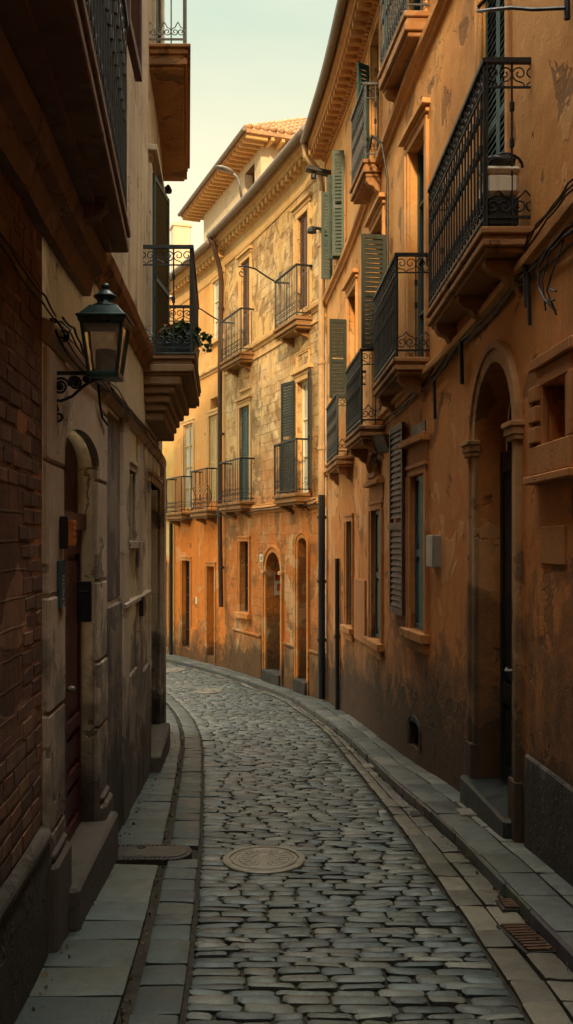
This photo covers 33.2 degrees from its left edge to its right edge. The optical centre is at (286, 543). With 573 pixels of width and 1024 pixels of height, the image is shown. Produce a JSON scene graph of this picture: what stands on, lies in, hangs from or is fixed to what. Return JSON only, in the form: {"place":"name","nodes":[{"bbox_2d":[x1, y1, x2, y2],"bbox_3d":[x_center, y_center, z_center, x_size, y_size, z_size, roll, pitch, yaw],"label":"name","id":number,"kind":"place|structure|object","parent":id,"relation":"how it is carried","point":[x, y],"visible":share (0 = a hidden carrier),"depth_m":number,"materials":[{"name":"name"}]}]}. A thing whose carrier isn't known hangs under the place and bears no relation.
{"place":"outdoors","nodes":[
{"label":"outdoors","id":0,"kind":"place"},
{"bbox_2d":[15,705,179,1023],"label":"pavement","id":1,"kind":"structure","parent":0,"point":[88,984],"depth_m":5.22,"materials":[{"name":"stone"}]},
{"bbox_2d":[118,844,191,865],"bbox_3d":[-0.992,2.306,7.097,0.585,0.112,0.420,0,0,0],"label":"drain cover","id":2,"kind":"object","parent":1,"relation":"on","point":[145,854],"visible":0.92,"depth_m":7.00,"materials":[{"name":"metal"}]},
{"bbox_2d":[128,693,200,1023],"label":"pavement","id":3,"kind":"structure","parent":0,"point":[160,997],"depth_m":5.64,"materials":[{"name":"stone"}]},
{"bbox_2d":[164,0,336,296],"label":"sky","id":4,"kind":"structure","parent":0,"point":[253,61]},
{"bbox_2d":[116,664,568,1023],"bbox_3d":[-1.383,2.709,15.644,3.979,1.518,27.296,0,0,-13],"label":"road","id":5,"kind":"structure","parent":0,"point":[284,727],"depth_m":5.95,"materials":[{"name":"stone"}]},
{"bbox_2d":[166,667,184,671],"bbox_3d":[-2.984,3.281,24.868,0.720,0.092,1.152,0,0,0],"label":"manhole cover","id":6,"kind":"object","parent":5,"relation":"on","point":[173,669],"visible":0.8,"depth_m":24.88,"materials":[{"name":"metal"}]},
{"bbox_2d":[194,688,221,693],"bbox_3d":[-1.675,3.148,20.432,0.600,0.083,0.840,0,0,0],"label":"manhole cover","id":7,"kind":"object","parent":5,"relation":"on","point":[207,691],"visible":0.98,"depth_m":20.30,"materials":[{"name":"metal"}]},
{"bbox_2d":[223,845,304,876],"bbox_3d":[-0.162,2.303,6.959,0.600,0.112,0.780,0,0,0],"label":"manhole cover","id":8,"kind":"object","parent":5,"relation":"on","point":[268,860],"visible":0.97,"depth_m":6.90,"materials":[{"name":"metal"}]},
{"bbox_2d":[166,662,572,1023],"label":"gutter","id":9,"kind":"object","parent":5,"relation":"on","point":[547,998],"visible":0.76,"depth_m":5.88,"materials":[{"name":"stone"}]},
{"bbox_2d":[363,763,374,769],"bbox_3d":[0.979,2.588,11.120,0.170,0.070,0.300,0,0,0],"label":"access cover","id":10,"kind":"object","parent":9,"relation":"on","point":[368,765],"visible":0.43,"depth_m":11.05,"materials":[{"name":"metal"}]},
{"bbox_2d":[409,811,425,816],"bbox_3d":[1.171,2.404,8.489,0.150,0.063,0.200,0,0,0],"label":"access cover","id":11,"kind":"object","parent":9,"relation":"on","point":[415,813],"visible":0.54,"depth_m":8.47,"materials":[{"name":"stone"}]},
{"bbox_2d":[495,898,519,913],"bbox_3d":[1.369,2.204,5.832,0.160,0.067,0.200,0,0,0],"label":"drain grate","id":12,"kind":"object","parent":9,"relation":"on","point":[505,905],"visible":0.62,"depth_m":5.79,"materials":[{"name":"metal"}]},
{"bbox_2d":[496,923,555,959],"bbox_3d":[1.312,2.172,5.263,0.180,0.085,0.450,0,0,-7],"label":"drain grate","id":13,"kind":"object","parent":9,"relation":"on","point":[523,939],"visible":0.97,"depth_m":5.21,"materials":[{"name":"metal"}]},
{"bbox_2d":[166,654,572,949],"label":"pavement","id":14,"kind":"structure","parent":0,"point":[540,888],"depth_m":7.57,"materials":[{"name":"stone"}]},
{"bbox_2d":[456,808,476,817],"bbox_3d":[1.521,2.276,8.092,0.140,0.067,0.260,0,0,0],"label":"access cover","id":15,"kind":"object","parent":14,"relation":"on","point":[466,812],"visible":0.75,"depth_m":8.03,"materials":[{"name":"metal"}]},
{"bbox_2d":[479,166,520,225],"bbox_3d":[1.555,-2.500,7.030,0.260,0.430,0.320,0,0,0],"label":"cool box","id":16,"kind":"object","parent":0,"point":[499,177],"visible":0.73,"depth_m":6.89,"materials":[{"name":"white plastic"}]},
{"bbox_2d":[479,152,523,175],"bbox_3d":[1.553,-2.777,7.045,0.266,0.139,0.368,0,0,-10],"label":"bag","id":17,"kind":"object","parent":16,"relation":"on","point":[501,159],"visible":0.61,"depth_m":6.90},
{"bbox_3d":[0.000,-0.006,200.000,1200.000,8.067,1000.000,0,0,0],"label":"ground","id":18,"kind":"structure","parent":0,"visible":0},
{"bbox_2d":[0,0,130,1023],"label":"brick townhouse","id":19,"kind":"structure","parent":18,"relation":"on","point":[63,128],"depth_m":4.41,"materials":[{"name":"brown brick"}]},
{"bbox_2d":[0,242,54,319],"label":"cable","id":20,"kind":"object","parent":19,"relation":"attached to","point":[24,281],"visible":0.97,"depth_m":4.40,"materials":[{"name":"black rubber"}]},
{"bbox_2d":[0,231,56,316],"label":"cable","id":21,"kind":"object","parent":19,"relation":"attached to","point":[22,267],"visible":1,"depth_m":4.42,"materials":[{"name":"black rubber"}]},
{"bbox_2d":[42,0,200,953],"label":"plastered townhouse","id":22,"kind":"structure","parent":18,"relation":"on","point":[105,738],"depth_m":7.66,"materials":[{"name":"paint"}]},
{"bbox_2d":[57,560,65,611],"bbox_3d":[-1.240,0.231,5.296,0.020,0.281,0.170,0,0,-3],"label":"street plaque","id":23,"kind":"object","parent":22,"relation":"attached to","point":[61,580],"visible":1,"depth_m":5.24,"materials":[{"name":"metal"}]},
{"bbox_2d":[60,516,76,548],"bbox_3d":[-1.214,-0.064,5.342,0.080,0.180,0.122,0,0,0],"label":"entry lamp","id":24,"kind":"object","parent":22,"relation":"attached to","point":[68,533],"visible":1,"depth_m":5.29,"materials":[{"name":"orange metal"}]},
{"bbox_2d":[61,530,80,840],"bbox_3d":[-1.399,0.917,6.051,0.107,2.020,1.271,0,0,-2],"label":"door","id":25,"kind":"structure","parent":22,"relation":"in","point":[72,700],"depth_m":6.38,"materials":[{"name":"wood"}]},
{"bbox_2d":[77,581,91,621],"bbox_3d":[-1.397,0.397,6.625,0.102,0.280,0.059,0,0,0],"label":"letter box","id":26,"kind":"object","parent":22,"relation":"attached to","point":[84,601],"visible":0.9,"depth_m":6.60,"materials":[{"name":"black metal"}]},
{"bbox_2d":[50,283,133,421],"bbox_3d":[-1.063,-1.016,5.200,0.434,0.793,0.271,0,0,0],"label":"wall lantern","id":27,"kind":"object","parent":22,"relation":"attached to","point":[106,324],"depth_m":5.12,"materials":[{"name":"metal"}]},
{"bbox_2d":[97,384,108,425],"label":"cable","id":28,"kind":"object","parent":22,"relation":"attached to","point":[100,406],"visible":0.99,"depth_m":6.57,"materials":[{"name":"black rubber"}]},
{"bbox_2d":[55,329,156,449],"bbox_3d":[-1.352,-1.100,8.145,0.046,0.100,6.204,0,0,-3],"label":"cable","id":29,"kind":"object","parent":22,"relation":"attached to","point":[75,363],"visible":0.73,"depth_m":5.81,"materials":[{"name":"black rubber"}]},
{"bbox_2d":[55,318,158,441],"bbox_3d":[-1.366,-1.195,8.260,0.033,0.075,6.363,0,0,-3],"label":"cable","id":30,"kind":"object","parent":22,"relation":"attached to","point":[63,328],"visible":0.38,"depth_m":5.73,"materials":[{"name":"black rubber"}]},
{"bbox_2d":[62,316,153,438],"bbox_3d":[-1.372,-1.216,8.367,0.047,0.135,6.148,0,0,-3],"label":"cable","id":31,"kind":"object","parent":22,"relation":"attached to","point":[74,329],"visible":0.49,"depth_m":5.74,"materials":[{"name":"black rubber"}]},
{"bbox_2d":[57,323,160,451],"bbox_3d":[-1.363,-1.165,8.417,0.039,0.070,6.674,0,0,-3],"label":"cable","id":32,"kind":"object","parent":22,"relation":"attached to","point":[70,340],"visible":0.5,"depth_m":5.91,"materials":[{"name":"black rubber"}]},
{"bbox_2d":[63,332,158,447],"bbox_3d":[-1.343,-1.118,8.217,0.036,0.055,6.062,0,0,-3],"label":"cable","id":33,"kind":"object","parent":22,"relation":"attached to","point":[79,359],"visible":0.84,"depth_m":6.87,"materials":[{"name":"black rubber"}]},
{"bbox_2d":[110,387,158,444],"bbox_3d":[-1.392,-1.159,9.229,0.034,0.073,4.426,0,0,-3],"label":"cable","id":34,"kind":"object","parent":22,"relation":"attached to","point":[128,408],"visible":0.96,"depth_m":8.61,"materials":[{"name":"black rubber"}]},
{"bbox_2d":[139,596,144,615],"bbox_3d":[-1.417,0.607,9.395,0.050,0.188,0.170,0,0,-3],"label":"junction box","id":35,"kind":"object","parent":22,"relation":"attached to","point":[142,607],"visible":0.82,"depth_m":9.31,"materials":[{"name":"black metal"}]},
{"bbox_2d":[156,0,160,42],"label":"balcony door","id":36,"kind":"structure","parent":22,"relation":"in","point":[159,1],"depth_m":13.15,"materials":[{"name":"brown glass"}]},
{"bbox_2d":[165,184,171,193],"bbox_3d":[-1.722,-5.139,13.906,0.133,0.130,0.120,0,0,36],"label":"bell lamp","id":37,"kind":"object","parent":22,"relation":"attached to","point":[168,189],"visible":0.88,"depth_m":13.86,"materials":[{"name":"metal"}]},
{"bbox_2d":[158,318,212,362],"bbox_3d":[-1.101,-2.243,10.586,0.571,0.497,0.716,0,0,0],"label":"flower planter","id":38,"kind":"object","parent":22,"relation":"on","point":[180,325],"visible":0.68,"depth_m":10.37,"materials":[{"name":"green metal"}]},
{"bbox_2d":[162,220,191,653],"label":"yellow townhouse","id":39,"kind":"structure","parent":18,"relation":"on","point":[180,232],"depth_m":28.92,"materials":[{"name":"paint"}]},
{"bbox_2d":[166,239,224,667],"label":"orange townhouse","id":40,"kind":"structure","parent":18,"relation":"on","point":[199,626],"depth_m":26.22,"materials":[{"name":"paint"}]},
{"bbox_2d":[186,561,189,646],"bbox_3d":[-2.744,1.719,27.485,0.366,2.547,0.715,0,0,0],"label":"glazed door","id":41,"kind":"structure","parent":40,"relation":"in","point":[187,562],"depth_m":27.69,"materials":[{"name":"brown glass"}]},
{"bbox_2d":[185,424,191,508],"bbox_3d":[-2.741,-2.199,27.286,0.421,2.459,0.841,0,0,0],"label":"window","id":42,"kind":"structure","parent":40,"relation":"in","point":[188,428],"depth_m":27.45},
{"bbox_2d":[187,308,217,319],"bbox_3d":[-2.092,-5.841,24.476,0.954,0.396,0.100,0,0,-23],"label":"lamp bracket","id":43,"kind":"object","parent":40,"relation":"attached to","point":[206,313],"visible":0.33,"depth_m":24.49,"materials":[{"name":"metal"}]},
{"bbox_2d":[214,280,218,338],"bbox_3d":[-1.746,-6.109,25.026,0.361,1.610,0.764,0,0,0],"label":"window","id":44,"kind":"structure","parent":40,"relation":"in","point":[216,285],"depth_m":25.29,"materials":[{"name":"beige glass"}]},
{"bbox_2d":[206,125,325,700],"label":"stone townhouse","id":45,"kind":"structure","parent":18,"relation":"on","point":[267,364],"depth_m":21.24,"materials":[{"name":"stone"}]},
{"bbox_2d":[215,165,242,198],"bbox_3d":[-1.340,-8.464,22.457,0.665,0.698,0.239,0,0,-25],"label":"street lamp","id":46,"kind":"object","parent":45,"relation":"attached to","point":[225,169],"visible":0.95,"depth_m":22.43,"materials":[{"name":"metal"}]},
{"bbox_2d":[178,117,306,241],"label":"rooftop pavilion","id":47,"kind":"structure","parent":45,"relation":"on","point":[251,152],"depth_m":27.68,"materials":[{"name":"paint"}]},
{"bbox_2d":[245,541,247,611],"bbox_3d":[-0.868,0.791,23.100,0.302,1.765,0.677,0,0,0],"label":"window","id":48,"kind":"structure","parent":45,"relation":"in","point":[246,542],"depth_m":23.35,"materials":[{"name":"brown glass"}]},
{"bbox_2d":[187,502,315,518],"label":"cable","id":49,"kind":"object","parent":45,"relation":"attached to","point":[260,510],"visible":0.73,"depth_m":21.37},
{"bbox_2d":[187,498,315,516],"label":"cable","id":50,"kind":"object","parent":45,"relation":"attached to","point":[269,506],"visible":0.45,"depth_m":21.00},
{"bbox_2d":[238,265,280,283],"bbox_3d":[-0.574,-5.722,20.489,0.954,0.396,0.100,0,0,-19],"label":"lamp bracket","id":51,"kind":"object","parent":45,"relation":"attached to","point":[258,271],"visible":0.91,"depth_m":20.45,"materials":[{"name":"metal"}]},
{"bbox_2d":[274,573,279,594],"bbox_3d":[-0.159,0.903,21.647,0.240,0.500,0.014,0,0,-20],"label":"poster","id":52,"kind":"object","parent":45,"relation":"attached to","point":[276,584],"visible":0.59,"depth_m":21.62,"materials":[{"name":"white paper"}]},
{"bbox_2d":[302,381,307,492],"bbox_3d":[0.457,-2.162,19.352,0.299,2.325,0.748,0,0,0],"label":"window","id":53,"kind":"structure","parent":45,"relation":"in","point":[304,385],"depth_m":19.60,"materials":[{"name":"beige glass"}]},
{"bbox_2d":[166,659,572,972],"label":"kerb","id":54,"kind":"structure","parent":18,"relation":"on","point":[535,922],"depth_m":7.48,"materials":[{"name":"stone"}]},
{"bbox_2d":[300,0,572,886],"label":"ochre townhouse","id":55,"kind":"structure","parent":18,"relation":"on","point":[455,669],"depth_m":9.16,"materials":[{"name":"paint"}]},
{"bbox_2d":[307,226,327,236],"bbox_3d":[0.591,-5.793,17.865,0.408,0.241,0.180,0,0,0],"label":"wall lamp","id":56,"kind":"object","parent":55,"relation":"attached to","point":[312,229],"visible":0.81,"depth_m":17.82,"materials":[{"name":"metal"}]},
{"bbox_2d":[305,165,330,179],"bbox_3d":[0.582,-6.781,17.573,0.462,0.229,0.180,0,0,-7],"label":"box lamp","id":57,"kind":"object","parent":55,"relation":"attached to","point":[313,171],"visible":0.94,"depth_m":17.51,"materials":[{"name":"metal"}]},
{"bbox_2d":[354,578,365,644],"bbox_3d":[1.117,1.000,14.536,0.042,0.938,1.064,0,0,-4],"label":"meter door","id":58,"kind":"structure","parent":55,"relation":"in","point":[359,584],"depth_m":14.49,"materials":[{"name":"orange wood"}]},
{"bbox_2d":[377,43,378,146],"bbox_3d":[1.338,-6.090,13.233,0.050,1.980,0.812,0,0,-4],"label":"balcony door","id":59,"kind":"structure","parent":55,"relation":"in","point":[378,43],"depth_m":13.58,"materials":[{"name":"brown paint"}]},
{"bbox_2d":[370,434,388,453],"bbox_3d":[1.249,-1.260,12.099,0.276,0.238,0.280,0,0,-30],"label":"floodlight","id":60,"kind":"object","parent":55,"relation":"attached to","point":[380,444],"visible":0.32,"depth_m":12.05,"materials":[{"name":"metal"}]},
{"bbox_2d":[381,365,435,426],"bbox_3d":[1.432,-1.731,10.570,0.040,0.441,4.017,0,0,-6],"label":"cable","id":61,"kind":"object","parent":55,"relation":"attached to","point":[410,400],"visible":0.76,"depth_m":11.09,"materials":[{"name":"black rubber"}]},
{"bbox_2d":[414,0,422,9],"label":"balcony door","id":62,"kind":"structure","parent":55,"relation":"in","point":[415,1],"depth_m":11.16,"materials":[{"name":"teal paint"}]},
{"bbox_2d":[417,143,423,356],"bbox_3d":[1.586,-3.250,10.689,0.123,2.560,0.816,0,0,-3],"label":"balcony door","id":63,"kind":"structure","parent":55,"relation":"in","point":[420,155],"depth_m":11.01,"materials":[{"name":"teal paint"}]},
{"bbox_2d":[426,535,440,566],"bbox_3d":[1.508,0.072,9.835,0.100,0.328,0.240,0,0,-7],"label":"meter box","id":64,"kind":"object","parent":55,"relation":"attached to","point":[433,550],"visible":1,"depth_m":9.72,"materials":[{"name":"grey metal"}]},
{"bbox_2d":[439,281,500,368],"bbox_3d":[1.684,-1.927,7.418,0.064,0.377,4.570,0,0,-3],"label":"cable","id":65,"kind":"object","parent":55,"relation":"attached to","point":[453,349],"visible":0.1,"depth_m":9.27,"materials":[{"name":"black rubber"}]},
{"bbox_2d":[386,229,572,417],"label":"cable","id":66,"kind":"object","parent":55,"relation":"attached to","point":[508,289],"visible":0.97,"depth_m":7.84,"materials":[{"name":"black rubber"}]},
{"bbox_2d":[432,378,436,418],"bbox_3d":[1.509,-1.479,9.787,0.041,0.412,0.037,0,0,0],"label":"cable conduit","id":67,"kind":"object","parent":66,"relation":"hanging from","point":[434,401],"visible":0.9,"depth_m":9.77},
{"bbox_2d":[459,340,463,383],"bbox_3d":[1.608,-1.682,8.818,0.045,0.424,0.041,0,0,0],"label":"cable conduit","id":68,"kind":"object","parent":66,"relation":"hanging from","point":[461,359],"visible":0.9,"depth_m":8.80,"materials":[{"name":"black metal"}]},
{"bbox_2d":[523,264,527,307],"bbox_3d":[1.708,-1.860,6.844,0.045,0.343,0.040,0,0,0],"label":"cable conduit","id":69,"kind":"object","parent":66,"relation":"hanging from","point":[525,269],"visible":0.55,"depth_m":6.83,"materials":[{"name":"black metal"}]},
{"bbox_2d":[526,272,530,324],"bbox_3d":[1.711,-1.733,6.777,0.034,0.376,0.028,0,0,0],"label":"cable conduit","id":70,"kind":"object","parent":66,"relation":"hanging from","point":[528,299],"visible":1,"depth_m":6.77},
{"bbox_2d":[406,222,572,401],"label":"cable","id":71,"kind":"object","parent":55,"relation":"attached to","point":[544,250],"visible":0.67,"depth_m":6.74,"materials":[{"name":"black rubber"}]},
{"bbox_2d":[432,242,572,377],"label":"cable","id":72,"kind":"object","parent":55,"relation":"attached to","point":[512,291],"visible":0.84,"depth_m":7.44,"materials":[{"name":"black rubber"}]},
{"bbox_2d":[500,449,511,784],"bbox_3d":[1.895,0.632,7.861,0.144,2.860,1.183,0,0,-3],"label":"door","id":73,"kind":"structure","parent":55,"relation":"in","point":[505,457],"depth_m":8.29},
{"bbox_2d":[476,0,569,20],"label":"sign bracket","id":74,"kind":"object","parent":55,"relation":"attached to","point":[566,7],"visible":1,"depth_m":6.16,"materials":[{"name":"metal"}]},
{"bbox_2d":[521,188,572,256],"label":"cable","id":75,"kind":"object","parent":55,"relation":"attached to","point":[552,213],"visible":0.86,"depth_m":6.31,"materials":[{"name":"black rubber"}]},
{"bbox_2d":[523,183,572,250],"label":"cable","id":76,"kind":"object","parent":55,"relation":"attached to","point":[549,212],"visible":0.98,"depth_m":6.39,"materials":[{"name":"black rubber"}]},
{"bbox_2d":[526,178,572,246],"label":"cable","id":77,"kind":"object","parent":55,"relation":"attached to","point":[558,198],"visible":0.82,"depth_m":6.31,"materials":[{"name":"black rubber"}]},
{"bbox_2d":[537,231,563,314],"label":"cables","id":78,"kind":"object","parent":55,"relation":"attached to","point":[551,305],"visible":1,"depth_m":6.09,"materials":[{"name":"metal"}]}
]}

